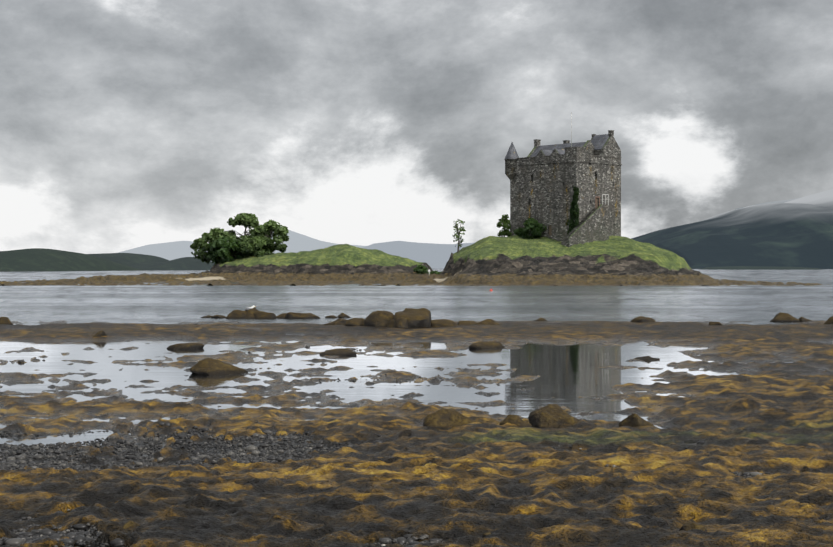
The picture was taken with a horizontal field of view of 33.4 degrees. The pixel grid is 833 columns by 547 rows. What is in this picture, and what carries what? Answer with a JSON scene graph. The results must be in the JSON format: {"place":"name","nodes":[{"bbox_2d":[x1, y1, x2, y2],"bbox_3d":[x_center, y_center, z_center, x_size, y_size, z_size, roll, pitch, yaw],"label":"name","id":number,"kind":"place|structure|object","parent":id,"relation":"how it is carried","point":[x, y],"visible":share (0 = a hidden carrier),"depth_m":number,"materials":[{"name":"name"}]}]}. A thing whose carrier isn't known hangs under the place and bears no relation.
{"place":"outdoors","nodes":[
{"label":"outdoors","id":0,"kind":"place"},
{"bbox_2d":[0,248,144,271],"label":"hill","id":1,"kind":"structure","parent":0,"point":[31,259],"depth_m":1178.53,"materials":[{"name":"green plant"}]},
{"bbox_2d":[88,253,213,269],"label":"hill","id":2,"kind":"structure","parent":0,"point":[143,262],"depth_m":1611.64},
{"bbox_2d":[118,230,365,261],"bbox_3d":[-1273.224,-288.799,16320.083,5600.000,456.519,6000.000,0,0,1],"label":"mountain","id":3,"kind":"structure","parent":0,"point":[295,243],"depth_m":14498.84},
{"bbox_2d":[0,235,828,285],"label":"island terrain","id":4,"kind":"structure","parent":0,"point":[612,260],"depth_m":243.96,"materials":[{"name":"green plant"}]},
{"bbox_2d":[190,227,235,263],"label":"islet tree","id":5,"kind":"object","parent":4,"relation":"on","point":[200,245],"visible":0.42,"depth_m":306.68,"materials":[{"name":"green plant"}]},
{"bbox_2d":[205,237,249,263],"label":"islet tree","id":6,"kind":"object","parent":4,"relation":"on","point":[223,246],"visible":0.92,"depth_m":303.08,"materials":[{"name":"green plant"}]},
{"bbox_2d":[219,213,264,248],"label":"islet tree","id":7,"kind":"object","parent":4,"relation":"on","point":[248,220],"visible":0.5,"depth_m":309.64,"materials":[{"name":"green plant"}]},
{"bbox_2d":[240,236,271,257],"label":"bush","id":8,"kind":"object","parent":4,"relation":"on","point":[254,246],"visible":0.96,"depth_m":302.82,"materials":[{"name":"green plant"}]},
{"bbox_2d":[246,220,288,252],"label":"islet tree","id":9,"kind":"object","parent":4,"relation":"on","point":[269,229],"visible":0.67,"depth_m":308.05,"materials":[{"name":"green plant"}]},
{"bbox_2d":[413,265,430,273],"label":"islet bush","id":10,"kind":"object","parent":4,"relation":"on","point":[420,269],"visible":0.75,"depth_m":292.86,"materials":[{"name":"green plant"}]},
{"bbox_2d":[452,219,465,252],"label":"sparse tree","id":11,"kind":"object","parent":4,"relation":"on","point":[458,233],"visible":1,"depth_m":258.23,"materials":[{"name":"green plant"}]},
{"bbox_2d":[496,214,511,236],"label":"tree","id":12,"kind":"object","parent":4,"relation":"on","point":[504,221],"visible":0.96,"depth_m":260.77,"materials":[{"name":"green plant"}]},
{"bbox_2d":[513,227,523,236],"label":"bush","id":13,"kind":"object","parent":4,"relation":"on","point":[516,231],"visible":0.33,"depth_m":256.67,"materials":[{"name":"green plant"}]},
{"bbox_2d":[519,217,546,238],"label":"bush","id":14,"kind":"object","parent":4,"relation":"on","point":[533,228],"visible":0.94,"depth_m":253.92,"materials":[{"name":"green plant"}]},
{"bbox_2d":[504,112,621,246],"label":"castle","id":15,"kind":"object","parent":4,"relation":"on","point":[593,225],"visible":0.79,"depth_m":254.63,"materials":[{"name":"grey stone"}]},
{"bbox_2d":[566,186,579,233],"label":"ivy","id":16,"kind":"object","parent":15,"relation":"attached to","point":[573,208],"visible":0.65,"depth_m":249.64,"materials":[{"name":"green plant"}]},
{"bbox_2d":[0,320,832,546],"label":"shore ground","id":17,"kind":"structure","parent":0,"point":[465,488],"depth_m":16.97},
{"bbox_2d":[200,307,350,318],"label":"rocks","id":18,"kind":"object","parent":17,"relation":"on","point":[254,313],"visible":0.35,"depth_m":74.81,"materials":[{"name":"brown stone"}]},
{"bbox_2d":[324,308,499,327],"bbox_3d":[-0.207,2.130,61.128,8.084,1.264,4.192,0,0,1],"label":"rock cluster","id":19,"kind":"object","parent":17,"relation":"on","point":[412,318],"visible":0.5,"depth_m":60.61,"materials":[{"name":"brown stone"}]},
{"bbox_2d":[0,346,825,546],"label":"shore pebbles","id":20,"kind":"object","parent":17,"relation":"on","point":[80,535],"visible":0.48,"depth_m":19.11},
{"bbox_2d":[709,321,721,324],"bbox_3d":[13.569,2.314,62.746,0.790,0.313,0.961,0,0,1],"label":"rock","id":21,"kind":"object","parent":17,"relation":"on","point":[714,323],"visible":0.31,"depth_m":62.39,"materials":[{"name":"brown stone"}]},
{"bbox_2d":[770,312,810,321],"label":"rock","id":22,"kind":"object","parent":17,"relation":"on","point":[782,317],"visible":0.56,"depth_m":70.02,"materials":[{"name":"brown stone"}]},
{"bbox_2d":[824,316,832,323],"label":"rock","id":23,"kind":"object","parent":17,"relation":"on","point":[829,320],"visible":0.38,"depth_m":62.80,"materials":[{"name":"brown stone"}]},
{"bbox_2d":[0,268,832,445],"bbox_3d":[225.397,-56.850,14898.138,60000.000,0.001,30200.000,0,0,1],"label":"sea water","id":24,"kind":"structure","parent":0,"point":[569,374],"depth_m":70.91,"materials":[{"name":"grey liquid"}]},
{"bbox_2d":[700,266,821,269],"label":"shore","id":25,"kind":"structure","parent":24,"relation":"in","point":[754,268],"depth_m":2256.95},
{"bbox_2d":[0,0,832,253],"label":"sky","id":26,"kind":"structure","parent":0,"point":[125,125],"materials":[{"name":"grey"}]},
{"bbox_2d":[363,241,474,267],"bbox_3d":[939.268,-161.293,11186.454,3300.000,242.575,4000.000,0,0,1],"label":"mountain","id":27,"kind":"structure","parent":0,"point":[432,255],"depth_m":9892.07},
{"bbox_2d":[510,155,620,240],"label":"castle walls","id":28,"kind":"structure","parent":0,"point":[551,199],"depth_m":254.55,"materials":[{"name":"grey stone"}]},
{"bbox_2d":[631,189,832,268],"bbox_3d":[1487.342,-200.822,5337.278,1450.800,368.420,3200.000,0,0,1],"label":"mountain","id":29,"kind":"structure","parent":0,"point":[796,232],"depth_m":4213.23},
{"bbox_2d":[735,197,801,209],"bbox_3d":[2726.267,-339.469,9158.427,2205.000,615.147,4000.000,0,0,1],"label":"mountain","id":30,"kind":"structure","parent":0,"point":[782,201],"depth_m":8736.82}
]}

